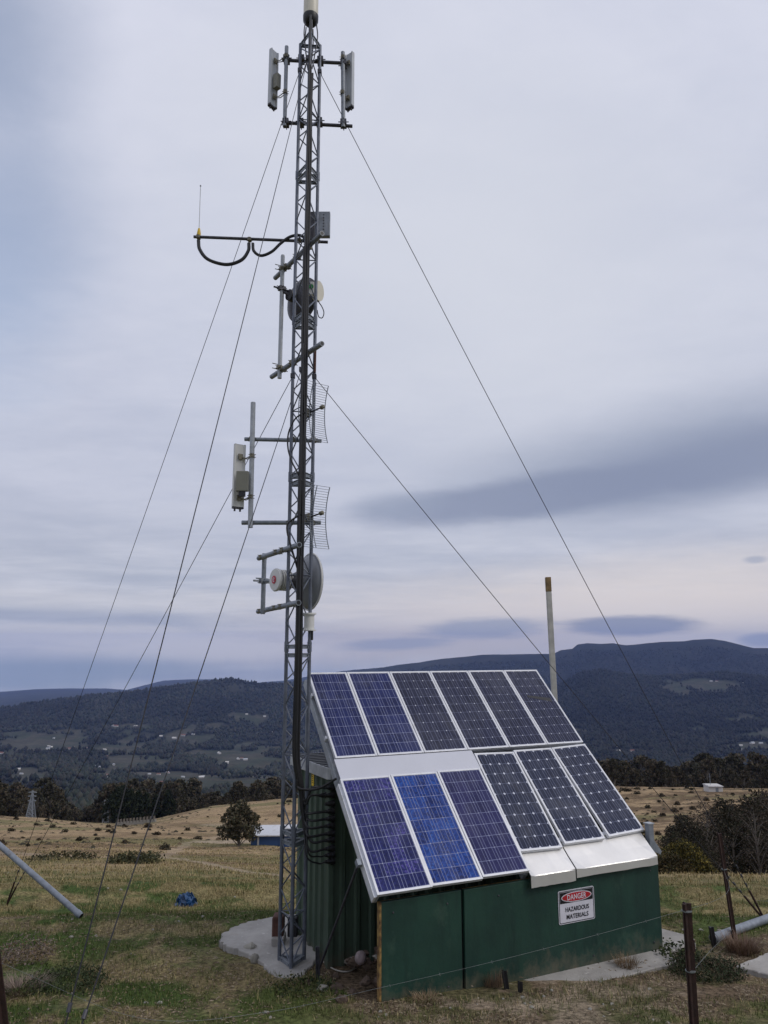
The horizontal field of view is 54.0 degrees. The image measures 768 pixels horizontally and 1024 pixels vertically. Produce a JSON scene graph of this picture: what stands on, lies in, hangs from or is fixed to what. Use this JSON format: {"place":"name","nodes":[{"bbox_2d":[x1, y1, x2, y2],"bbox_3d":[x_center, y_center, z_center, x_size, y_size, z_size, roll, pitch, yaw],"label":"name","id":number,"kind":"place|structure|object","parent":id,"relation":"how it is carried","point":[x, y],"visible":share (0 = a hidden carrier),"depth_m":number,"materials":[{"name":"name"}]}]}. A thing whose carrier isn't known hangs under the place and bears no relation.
{"place":"outdoors","nodes":[
{"label":"outdoors","id":0,"kind":"place"},
{"bbox_2d":[0,786,767,1023],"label":"ground","id":1,"kind":"structure","parent":0,"point":[269,809],"depth_m":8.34,"materials":[{"name":"plant"}]},
{"bbox_2d":[0,952,8,1023],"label":"fence post","id":2,"kind":"object","parent":1,"relation":"on","point":[4,1019],"depth_m":4.38,"materials":[{"name":"metal"}]},
{"bbox_2d":[11,788,33,816],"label":"gum tree","id":3,"kind":"object","parent":1,"relation":"on","point":[24,795],"visible":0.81,"depth_m":198.43,"materials":[{"name":"green plant"}]},
{"bbox_2d":[0,931,57,969],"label":"dry bush","id":4,"kind":"object","parent":1,"relation":"on","point":[16,954],"visible":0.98,"depth_m":7.59,"materials":[{"name":"brown plant"}]},
{"bbox_2d":[3,966,60,997],"bbox_3d":[-3.287,4.241,6.776,0.774,0.183,0.753,0,-10,0],"label":"dry bush","id":5,"kind":"object","parent":1,"relation":"on","point":[11,984],"visible":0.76,"depth_m":6.84,"materials":[{"name":"brown plant"}]},
{"bbox_2d":[0,842,83,918],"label":"steel pipe","id":6,"kind":"object","parent":1,"relation":"on","point":[45,885],"visible":1,"depth_m":9.53,"materials":[{"name":"grey metal"}]},
{"bbox_2d":[42,782,62,818],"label":"gum tree","id":7,"kind":"object","parent":1,"relation":"on","point":[53,794],"visible":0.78,"depth_m":216.19,"materials":[{"name":"green plant"}]},
{"bbox_2d":[25,850,100,860],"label":"bush","id":8,"kind":"object","parent":1,"relation":"on","point":[77,854],"visible":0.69,"depth_m":30.19,"materials":[{"name":"green plant"}]},
{"bbox_2d":[20,959,113,997],"bbox_3d":[-2.921,4.289,6.911,0.831,0.148,0.831,0,-10,0],"label":"bush","id":9,"kind":"object","parent":1,"relation":"on","point":[91,978],"visible":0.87,"depth_m":6.92,"materials":[{"name":"green plant"}]},
{"bbox_2d":[93,782,115,822],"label":"gum tree","id":10,"kind":"object","parent":1,"relation":"on","point":[106,790],"visible":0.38,"depth_m":231.14,"materials":[{"name":"green plant"}]},
{"bbox_2d":[101,794,117,822],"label":"pine tree","id":11,"kind":"object","parent":1,"relation":"on","point":[111,807],"visible":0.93,"depth_m":175.23,"materials":[{"name":"green plant"}]},
{"bbox_2d":[119,788,139,821],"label":"pine tree","id":12,"kind":"object","parent":1,"relation":"on","point":[130,804],"visible":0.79,"depth_m":179.28,"materials":[{"name":"green plant"}]},
{"bbox_2d":[104,849,164,863],"bbox_3d":[-8.283,11.522,25.120,1.889,0.531,1.842,0,-10,0],"label":"bush","id":13,"kind":"object","parent":1,"relation":"on","point":[132,857],"visible":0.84,"depth_m":24.89,"materials":[{"name":"green plant"}]},
{"bbox_2d":[160,789,176,816],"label":"pine tree","id":14,"kind":"object","parent":1,"relation":"on","point":[169,802],"visible":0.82,"depth_m":193.80,"materials":[{"name":"green plant"}]},
{"bbox_2d":[172,787,188,813],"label":"gum tree","id":15,"kind":"object","parent":1,"relation":"on","point":[180,801],"visible":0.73,"depth_m":226.92,"materials":[{"name":"green plant"}]},
{"bbox_2d":[173,891,196,906],"bbox_3d":[-3.216,6.277,12.245,0.352,0.210,0.392,0,-10,0],"label":"plastic sheet","id":16,"kind":"object","parent":1,"relation":"on","point":[187,898],"visible":0.91,"depth_m":12.16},
{"bbox_2d":[65,55,308,1023],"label":"guy wire","id":17,"kind":"object","parent":1,"relation":"attached to","point":[69,1007],"visible":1,"depth_m":4.65,"materials":[{"name":"metal"}]},
{"bbox_2d":[81,367,300,1023],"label":"guy wire","id":18,"kind":"object","parent":1,"relation":"attached to","point":[84,1014],"visible":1,"depth_m":4.75,"materials":[{"name":"metal"}]},
{"bbox_2d":[216,799,263,845],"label":"paddock tree","id":19,"kind":"object","parent":1,"relation":"on","point":[235,827],"visible":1,"depth_m":63.72,"materials":[{"name":"green plant"}]},
{"bbox_2d":[219,914,315,977],"bbox_3d":[-1.220,4.722,7.974,1.128,0.308,1.879,0,-10,0],"label":"concrete ground pad","id":20,"kind":"object","parent":1,"relation":"on","point":[234,940],"visible":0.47,"depth_m":7.90,"materials":[{"name":"concrete"}]},
{"bbox_2d":[271,912,298,945],"bbox_3d":[-1.054,4.450,8.045,0.272,0.270,0.240,0,-10,0],"label":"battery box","id":21,"kind":"object","parent":20,"relation":"on","point":[274,940],"visible":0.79,"depth_m":8.00,"materials":[{"name":"metal"}]},
{"bbox_2d":[277,30,321,968],"bbox_3d":[-0.926,-0.913,8.457,0.355,11.030,0.333,0,-10,0],"label":"lattice mast","id":22,"kind":"object","parent":20,"relation":"on","point":[290,960],"visible":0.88,"depth_m":8.25,"materials":[{"name":"metal"}]},
{"bbox_2d":[7,373,294,901],"bbox_3d":[-3.404,2.207,10.075,6.339,6.955,0.071,-9,-14,40],"label":"guy wire","id":23,"kind":"object","parent":22,"relation":"attached to","point":[292,375],"visible":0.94,"depth_m":9.88,"materials":[{"name":"metal"}]},
{"bbox_2d":[7,67,301,900],"bbox_3d":[-3.404,0.238,10.439,6.340,10.958,0.071,-9,-14,40],"label":"guy wire","id":24,"kind":"object","parent":22,"relation":"attached to","point":[299,68],"visible":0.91,"depth_m":10.32,"materials":[{"name":"metal"}]},
{"bbox_2d":[193,234,327,243],"bbox_3d":[-1.485,-3.283,9.061,1.620,0.110,0.103,0,-10,1],"label":"antenna boom","id":25,"kind":"object","parent":22,"relation":"attached to","point":[200,237],"visible":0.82,"depth_m":9.06,"materials":[{"name":"metal"}]},
{"bbox_2d":[197,239,250,265],"bbox_3d":[-1.922,-3.096,9.013,0.651,0.338,0.042,0,-10,0],"label":"coax cable","id":26,"kind":"object","parent":25,"relation":"attached to","point":[205,257],"visible":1,"depth_m":8.98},
{"bbox_2d":[310,212,329,239],"bbox_3d":[-0.801,-3.473,9.179,0.285,0.401,0.120,0,-10,0],"label":"equipment box","id":27,"kind":"object","parent":25,"relation":"attached to","point":[324,222],"visible":0.63,"depth_m":9.17,"materials":[{"name":"metal"}]},
{"bbox_2d":[256,542,301,560],"bbox_3d":[-1.199,0.451,8.505,0.123,0.059,1.326,5,-12,-27],"label":"mounting arm","id":28,"kind":"object","parent":22,"relation":"attached to","point":[282,550],"visible":0.99,"depth_m":8.40},
{"bbox_2d":[260,553,266,613],"bbox_3d":[-1.446,0.860,9.052,0.056,0.726,0.056,0,-10,0],"label":"antenna pole","id":29,"kind":"object","parent":28,"relation":"attached to","point":[263,592],"visible":0.86,"depth_m":9.02,"materials":[{"name":"metal"}]},
{"bbox_2d":[241,402,321,527],"bbox_3d":[-1.152,-0.536,8.545,0.889,1.458,0.132,0,-10,0],"label":"antenna outrigger","id":30,"kind":"object","parent":22,"relation":"attached to","point":[252,438],"visible":0.81,"depth_m":8.48,"materials":[{"name":"metal"}]},
{"bbox_2d":[232,443,255,511],"bbox_3d":[-1.577,-0.393,8.473,0.254,0.771,0.181,0,-10,0],"label":"panel antenna","id":31,"kind":"object","parent":30,"relation":"attached to","point":[240,485],"visible":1,"depth_m":8.45,"materials":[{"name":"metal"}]},
{"bbox_2d":[253,553,322,610],"bbox_3d":[-1.088,0.812,8.665,0.343,0.658,1.172,8,-13,-37],"label":"dish","id":32,"kind":"object","parent":22,"relation":"attached to","point":[317,583],"visible":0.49,"depth_m":8.34,"materials":[{"name":"metal"}]},
{"bbox_2d":[269,568,292,591],"bbox_3d":[-1.132,0.762,8.408,0.238,0.260,0.259,9,-14,-40],"label":"outdoor unit","id":33,"kind":"object","parent":32,"relation":"attached to","point":[277,580],"visible":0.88,"depth_m":8.32,"materials":[{"name":"white paint"}]},
{"bbox_2d":[270,341,323,378],"bbox_3d":[-1.039,-1.770,8.845,0.123,0.059,1.256,7,-13,-34],"label":"mounting arm","id":34,"kind":"object","parent":22,"relation":"attached to","point":[311,350],"visible":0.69,"depth_m":8.81},
{"bbox_2d":[272,254,286,378],"bbox_3d":[-1.280,-2.410,9.240,0.142,1.621,0.082,0,-10,0],"label":"antenna pole","id":35,"kind":"object","parent":34,"relation":"attached to","point":[281,269],"visible":0.97,"depth_m":9.21,"materials":[{"name":"metal"}]},
{"bbox_2d":[274,278,313,322],"bbox_3d":[-1.133,-2.661,9.288,0.577,0.577,0.341,-10,-15,44],"label":"dish","id":36,"kind":"object","parent":35,"relation":"attached to","point":[288,295],"visible":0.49,"depth_m":9.27,"materials":[{"name":"metal"}]},
{"bbox_2d":[273,231,323,279],"bbox_3d":[-1.046,-3.078,9.095,0.122,0.059,1.253,7,-12,-32],"label":"mounting arm","id":37,"kind":"object","parent":22,"relation":"attached to","point":[313,241],"visible":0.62,"depth_m":9.04},
{"bbox_2d":[292,246,324,829],"bbox_3d":[-0.765,0.053,8.128,0.351,6.349,0.088,0,-10,0],"label":"feeder cable","id":38,"kind":"object","parent":22,"relation":"attached to","point":[306,825],"visible":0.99,"depth_m":8.15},
{"bbox_2d":[303,0,317,69],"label":"omni antenna","id":39,"kind":"object","parent":22,"relation":"attached to","point":[311,7],"visible":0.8,"depth_m":9.40,"materials":[{"name":"white plastic"}]},
{"bbox_2d":[297,65,324,804],"bbox_3d":[-0.747,-1.236,8.370,0.311,8.526,0.078,1,-11,-4],"label":"feeder cable","id":40,"kind":"object","parent":22,"relation":"attached to","point":[310,795],"visible":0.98,"depth_m":8.39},
{"bbox_2d":[298,73,324,814],"bbox_3d":[-0.739,-1.142,8.349,0.295,8.519,0.097,0,-10,0],"label":"feeder cable","id":41,"kind":"object","parent":22,"relation":"attached to","point":[311,813],"visible":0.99,"depth_m":8.22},
{"bbox_2d":[299,14,324,801],"bbox_3d":[-0.757,-1.596,8.439,0.328,9.193,0.068,1,-11,-6],"label":"feeder cable","id":42,"kind":"object","parent":22,"relation":"attached to","point":[307,160],"visible":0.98,"depth_m":8.73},
{"bbox_2d":[298,380,328,442],"bbox_3d":[-0.798,-1.138,8.532,0.325,0.685,0.309,0,-10,0],"label":"grid antenna","id":43,"kind":"object","parent":22,"relation":"attached to","point":[321,407],"visible":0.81,"depth_m":8.57,"materials":[{"name":"metal"}]},
{"bbox_2d":[281,45,352,130],"bbox_3d":[-0.842,-5.297,9.425,0.903,1.145,0.170,0,-10,0],"label":"top frame","id":44,"kind":"object","parent":22,"relation":"attached to","point":[343,65],"visible":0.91,"depth_m":9.37,"materials":[{"name":"metal"}]},
{"bbox_2d":[268,48,289,110],"bbox_3d":[-1.317,-5.454,9.459,0.267,0.830,0.129,-6,-12,29],"label":"panel antenna","id":45,"kind":"object","parent":44,"relation":"attached to","point":[274,81],"visible":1,"depth_m":9.45,"materials":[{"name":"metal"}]},
{"bbox_2d":[339,51,354,111],"bbox_3d":[-0.475,-5.439,9.467,0.115,0.810,0.215,-8,-13,36],"label":"panel antenna","id":46,"kind":"object","parent":44,"relation":"attached to","point":[349,88],"visible":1,"depth_m":9.49,"materials":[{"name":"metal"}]},
{"bbox_2d":[317,69,762,914],"bbox_3d":[1.889,-0.290,9.243,5.666,10.355,0.062,3,-11,-16],"label":"guy wire","id":47,"kind":"object","parent":44,"relation":"attached to","point":[543,503],"visible":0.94,"depth_m":9.23,"materials":[{"name":"metal"}]},
{"bbox_2d":[304,483,329,548],"bbox_3d":[-0.768,0.048,8.311,0.327,0.705,0.312,0,-10,0],"label":"grid antenna","id":48,"kind":"object","parent":22,"relation":"attached to","point":[309,516],"visible":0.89,"depth_m":8.35,"materials":[{"name":"metal"}]},
{"bbox_2d":[312,374,761,915],"bbox_3d":[1.889,1.679,8.878,5.666,6.352,0.062,3,-11,-16],"label":"guy wire","id":49,"kind":"object","parent":22,"relation":"attached to","point":[744,896],"visible":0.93,"depth_m":8.88,"materials":[{"name":"metal"}]},
{"bbox_2d":[251,824,297,846],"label":"blue shed","id":50,"kind":"structure","parent":1,"relation":"on","point":[269,835],"depth_m":65.58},
{"bbox_2d":[267,969,335,999],"bbox_3d":[-0.746,4.265,6.798,0.637,0.136,0.644,0,-10,0],"label":"grass tuft","id":51,"kind":"object","parent":1,"relation":"on","point":[303,978],"visible":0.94,"depth_m":6.82,"materials":[{"name":"green plant"}]},
{"bbox_2d":[320,858,361,968],"bbox_3d":[-0.433,3.808,7.001,0.047,1.271,0.860,6,-12,-31],"label":"support strut","id":52,"kind":"object","parent":1,"relation":"on","point":[358,863],"visible":0.78,"depth_m":6.93,"materials":[{"name":"metal"}]},
{"bbox_2d":[0,786,759,869],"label":"paddock scrub","id":53,"kind":"object","parent":1,"relation":"on","point":[83,841],"visible":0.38,"depth_m":99.67,"materials":[{"name":"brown plant"}]},
{"bbox_2d":[0,838,767,912],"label":"dry grass","id":54,"kind":"structure","parent":1,"relation":"on","point":[687,877],"depth_m":19.04,"materials":[{"name":"plant"}]},
{"bbox_2d":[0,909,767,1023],"bbox_3d":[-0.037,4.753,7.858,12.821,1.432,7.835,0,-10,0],"label":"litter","id":55,"kind":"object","parent":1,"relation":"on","point":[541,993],"visible":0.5,"depth_m":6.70,"materials":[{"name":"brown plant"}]},
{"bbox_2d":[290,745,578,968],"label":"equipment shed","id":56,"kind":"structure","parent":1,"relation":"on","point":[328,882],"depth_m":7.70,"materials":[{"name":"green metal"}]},
{"bbox_2d":[293,343,324,852],"bbox_3d":[-0.755,0.749,7.986,0.340,5.369,0.076,1,-11,-4],"label":"feeder cable","id":57,"kind":"object","parent":56,"relation":"attached to","point":[309,849],"visible":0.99,"depth_m":7.99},
{"bbox_2d":[295,556,324,843],"bbox_3d":[-0.748,1.890,7.781,0.326,2.888,0.071,1,-11,-5],"label":"feeder cable","id":58,"kind":"object","parent":56,"relation":"attached to","point":[296,725],"visible":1,"depth_m":7.76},
{"bbox_2d":[377,801,662,1001],"bbox_3d":[1.184,3.596,7.788,3.254,2.000,1.149,5,-12,-25],"label":"battery bunker","id":59,"kind":"object","parent":1,"relation":"on","point":[423,936],"visible":0.73,"depth_m":7.06,"materials":[{"name":"green paint"}]},
{"bbox_2d":[303,680,604,902],"bbox_3d":[0.935,2.794,8.245,3.238,1.860,2.013,5,-12,-25],"label":"panel rack","id":60,"kind":"object","parent":59,"relation":"on","point":[329,756],"visible":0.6,"depth_m":7.41,"materials":[{"name":"metal"}]},
{"bbox_2d":[311,672,377,758],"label":"solar panel","id":61,"kind":"object","parent":60,"relation":"attached to","point":[346,729],"visible":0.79,"depth_m":8.16,"materials":[{"name":"glass"}]},
{"bbox_2d":[347,672,423,756],"bbox_3d":[-0.006,2.235,8.437,0.544,0.854,0.887,5,-12,-25],"label":"solar panel","id":62,"kind":"object","parent":60,"relation":"attached to","point":[390,728],"visible":1,"depth_m":8.39,"materials":[{"name":"glass"}]},
{"bbox_2d":[339,775,432,896],"bbox_3d":[-0.003,3.002,7.088,0.548,0.858,0.891,5,-12,-25],"label":"solar panel","id":63,"kind":"object","parent":60,"relation":"attached to","point":[394,862],"visible":1,"depth_m":7.03,"materials":[{"name":"glass"}]},
{"bbox_2d":[334,750,480,778],"bbox_3d":[0.269,2.642,7.891,1.635,0.175,0.187,5,-12,-25],"label":"filler sheet","id":64,"kind":"object","parent":60,"relation":"attached to","point":[383,765],"visible":1,"depth_m":7.86,"materials":[{"name":"metal"}]},
{"bbox_2d":[389,671,467,752],"bbox_3d":[0.489,2.278,8.672,0.540,0.854,0.887,5,-12,-25],"label":"solar panel","id":65,"kind":"object","parent":60,"relation":"attached to","point":[432,722],"visible":1,"depth_m":8.63,"materials":[{"name":"glass"}]},
{"bbox_2d":[390,771,482,887],"bbox_3d":[0.486,3.043,7.324,0.536,0.859,0.892,5,-12,-25],"label":"solar panel","id":66,"kind":"object","parent":60,"relation":"attached to","point":[447,856],"visible":1,"depth_m":7.27,"materials":[{"name":"glass"}]},
{"bbox_2d":[429,671,508,750],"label":"solar panel","id":67,"kind":"object","parent":60,"relation":"attached to","point":[473,718],"visible":1,"depth_m":8.85,"materials":[{"name":"glass"}]},
{"bbox_2d":[437,768,529,878],"bbox_3d":[0.970,3.082,7.560,0.527,0.856,0.889,5,-12,-25],"label":"solar panel","id":68,"kind":"object","parent":60,"relation":"attached to","point":[493,845],"visible":1,"depth_m":7.50,"materials":[{"name":"glass"}]},
{"bbox_2d":[468,670,546,748],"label":"solar panel","id":69,"kind":"object","parent":60,"relation":"attached to","point":[515,723],"visible":1,"depth_m":9.09,"materials":[{"name":"glass"}]},
{"bbox_2d":[474,752,562,852],"bbox_3d":[1.392,3.029,7.955,0.516,0.860,0.894,4,-11,-23],"label":"solar panel","id":70,"kind":"object","parent":60,"relation":"attached to","point":[521,809],"visible":1,"depth_m":7.91,"materials":[{"name":"glass"}]},
{"bbox_2d":[503,670,582,745],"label":"solar panel","id":71,"kind":"object","parent":60,"relation":"attached to","point":[552,722],"visible":1,"depth_m":9.32,"materials":[{"name":"glass"}]},
{"bbox_2d":[522,848,575,887],"bbox_3d":[1.595,3.476,7.447,0.536,0.324,0.254,5,-12,-25],"label":"metal flashing","id":72,"kind":"object","parent":60,"relation":"attached to","point":[550,867],"visible":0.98,"depth_m":7.39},
{"bbox_2d":[513,748,604,845],"bbox_3d":[1.880,3.062,8.203,0.526,0.841,0.874,5,-12,-25],"label":"solar panel","id":73,"kind":"object","parent":60,"relation":"attached to","point":[569,815],"visible":1,"depth_m":8.14,"materials":[{"name":"photovoltaic silicon cells"},{"name":"glass"},{"name":"aluminium"}]},
{"bbox_2d":[551,744,643,837],"bbox_3d":[2.372,3.095,8.453,0.511,0.847,0.880,6,-12,-29],"label":"solar panel","id":74,"kind":"object","parent":60,"relation":"attached to","point":[606,804],"visible":1,"depth_m":8.40,"materials":[{"name":"photovoltaic silicon cells"},{"name":"glass"},{"name":"aluminium"}]},
{"bbox_2d":[560,832,657,877],"bbox_3d":[2.332,3.527,7.799,1.072,0.296,0.254,5,-12,-25],"label":"metal flashing","id":75,"kind":"object","parent":60,"relation":"attached to","point":[621,853],"visible":1,"depth_m":7.75,"materials":[{"name":"metal"}]},
{"bbox_2d":[558,886,594,924],"bbox_3d":[1.902,3.880,7.438,0.446,0.305,0.011,5,-12,-25],"label":"danger sign","id":76,"kind":"object","parent":59,"relation":"attached to","point":[576,905],"visible":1,"depth_m":7.43,"materials":[{"name":"metal"}]},
{"bbox_2d":[643,822,661,853],"bbox_3d":[2.905,3.645,8.110,0.180,0.580,0.080,5,-12,-25],"label":"bracket post","id":77,"kind":"object","parent":59,"relation":"attached to","point":[649,833],"visible":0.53,"depth_m":8.10,"materials":[{"name":"metal"}]},
{"bbox_2d":[545,577,557,701],"bbox_3d":[2.339,3.065,10.213,0.136,4.368,0.073,0,-10,0],"label":"tall post","id":78,"kind":"object","parent":1,"relation":"on","point":[548,587],"visible":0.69,"depth_m":10.43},
{"bbox_2d":[615,760,635,786],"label":"gum tree","id":79,"kind":"object","parent":1,"relation":"on","point":[624,765],"visible":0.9,"depth_m":209.16,"materials":[{"name":"green plant"}]},
{"bbox_2d":[642,758,661,786],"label":"gum tree","id":80,"kind":"object","parent":1,"relation":"on","point":[651,769],"visible":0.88,"depth_m":206.82,"materials":[{"name":"green plant"}]},
{"bbox_2d":[657,851,694,873],"bbox_3d":[9.624,12.092,25.563,1.535,1.064,1.472,10,-15,-44],"label":"gorse bush","id":81,"kind":"object","parent":1,"relation":"on","point":[676,864],"visible":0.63,"depth_m":25.40,"materials":[{"name":"green plant"}]},
{"bbox_2d":[651,937,700,960],"bbox_3d":[3.009,4.504,7.704,0.522,0.165,0.536,-5,-12,27],"label":"bush","id":82,"kind":"object","parent":1,"relation":"on","point":[669,949],"visible":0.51,"depth_m":7.70,"materials":[{"name":"green plant"}]},
{"bbox_2d":[656,838,719,873],"bbox_3d":[10.847,12.632,27.082,1.890,1.591,2.355,0,-10,0],"label":"gorse bush","id":83,"kind":"object","parent":1,"relation":"on","point":[693,855],"visible":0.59,"depth_m":26.88,"materials":[{"name":"green plant"}]},
{"bbox_2d":[681,901,698,1023],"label":"star picket","id":84,"kind":"object","parent":1,"relation":"on","point":[689,941],"visible":1,"depth_m":5.04,"materials":[{"name":"metal"}]},
{"bbox_2d":[664,817,717,862],"bbox_3d":[13.171,14.585,32.491,2.232,2.648,2.206,1,-11,-5],"label":"scrub tree","id":85,"kind":"object","parent":1,"relation":"on","point":[681,826],"visible":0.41,"depth_m":32.48,"materials":[{"name":"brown plant"}]},
{"bbox_2d":[665,945,748,984],"bbox_3d":[3.095,4.364,7.234,0.766,0.193,0.735,0,-10,0],"label":"bush","id":86,"kind":"object","parent":1,"relation":"on","point":[725,966],"visible":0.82,"depth_m":7.18,"materials":[{"name":"green plant"}]},
{"bbox_2d":[697,758,718,783],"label":"gum tree","id":87,"kind":"object","parent":1,"relation":"on","point":[710,765],"visible":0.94,"depth_m":195.14,"materials":[{"name":"green plant"}]},
{"bbox_2d":[692,812,726,869],"bbox_3d":[14.687,15.074,33.960,1.685,3.072,1.714,-1,-11,7],"label":"scrub tree","id":88,"kind":"object","parent":1,"relation":"on","point":[708,826],"visible":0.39,"depth_m":34.13,"materials":[{"name":"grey plant"}]},
{"bbox_2d":[702,796,737,843],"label":"scrub tree","id":89,"kind":"object","parent":1,"relation":"on","point":[722,801],"visible":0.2,"depth_m":69.70,"materials":[{"name":"grey plant"}]},
{"bbox_2d":[717,833,735,938],"bbox_3d":[3.822,4.284,8.369,0.057,1.394,0.302,-10,-15,44],"label":"fence post","id":90,"kind":"object","parent":1,"relation":"on","point":[726,881],"visible":0.84,"depth_m":8.37,"materials":[{"name":"metal"}]},
{"bbox_2d":[2,871,729,1020],"bbox_3d":[0.862,3.397,6.219,7.326,0.826,0.778,6,-12,-31],"label":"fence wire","id":91,"kind":"object","parent":90,"relation":"attached to","point":[355,993],"visible":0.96,"depth_m":5.78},
{"bbox_2d":[707,805,763,873],"bbox_3d":[16.442,15.649,35.359,2.913,3.498,2.947,-5,-11,24],"label":"scrub tree","id":92,"kind":"object","parent":1,"relation":"on","point":[729,821],"visible":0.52,"depth_m":35.21,"materials":[{"name":"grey plant"}]},
{"bbox_2d":[709,914,767,942],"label":"steel pipe","id":93,"kind":"object","parent":1,"relation":"on","point":[751,924],"visible":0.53,"depth_m":8.58,"materials":[{"name":"grey metal"}]},
{"bbox_2d":[716,928,767,956],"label":"dry bush","id":94,"kind":"object","parent":1,"relation":"on","point":[744,946],"visible":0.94,"depth_m":7.86,"materials":[{"name":"brown plant"}]},
{"bbox_2d":[723,794,767,873],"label":"scrub tree","id":95,"kind":"object","parent":1,"relation":"on","point":[742,802],"visible":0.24,"depth_m":47.14,"materials":[{"name":"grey plant"}]},
{"bbox_2d":[728,822,767,873],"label":"scrub tree","id":96,"kind":"object","parent":1,"relation":"on","point":[738,850],"visible":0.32,"depth_m":35.78,"materials":[{"name":"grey plant"}]},
{"bbox_2d":[732,803,767,874],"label":"scrub tree","id":97,"kind":"object","parent":1,"relation":"on","point":[757,843],"visible":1,"depth_m":32.41,"materials":[{"name":"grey plant"}]},
{"bbox_2d":[747,816,767,872],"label":"scrub tree","id":98,"kind":"object","parent":1,"relation":"on","point":[762,837],"visible":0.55,"depth_m":33.84,"materials":[{"name":"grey plant"}]},
{"bbox_2d":[0,639,767,790],"bbox_3d":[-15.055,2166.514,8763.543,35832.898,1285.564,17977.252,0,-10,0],"label":"hills","id":99,"kind":"structure","parent":0,"point":[33,739],"depth_m":3711.86,"materials":[{"name":"plant"}]},
{"bbox_2d":[186,777,202,799],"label":"gum tree","id":100,"kind":"object","parent":99,"relation":"on","point":[194,784],"visible":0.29,"depth_m":291.47,"materials":[{"name":"green plant"}]},
{"bbox_2d":[0,645,767,809],"bbox_3d":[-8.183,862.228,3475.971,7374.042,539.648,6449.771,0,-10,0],"label":"forest","id":101,"kind":"object","parent":99,"relation":"on","point":[719,734],"visible":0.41,"depth_m":3223.55,"materials":[{"name":"green plant"}]},
{"bbox_2d":[739,751,767,786],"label":"gum tree","id":102,"kind":"object","parent":99,"relation":"on","point":[753,766],"visible":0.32,"depth_m":232.13,"materials":[{"name":"green plant"}]},
{"bbox_2d":[0,0,767,691],"label":"sky","id":103,"kind":"structure","parent":0,"point":[579,188],"materials":[{"name":"grey"}]},
{"bbox_2d":[525,929,695,980],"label":"concrete pavement","id":104,"kind":"structure","parent":0,"point":[654,960],"depth_m":7.34,"materials":[{"name":"concrete"}]},
{"bbox_2d":[609,951,641,969],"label":"dry bush","id":105,"kind":"object","parent":104,"relation":"on","point":[620,960],"visible":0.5,"depth_m":7.40,"materials":[{"name":"brown plant"}]},
{"bbox_2d":[736,953,767,978],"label":"concrete path","id":106,"kind":"structure","parent":0,"point":[757,967],"depth_m":7.28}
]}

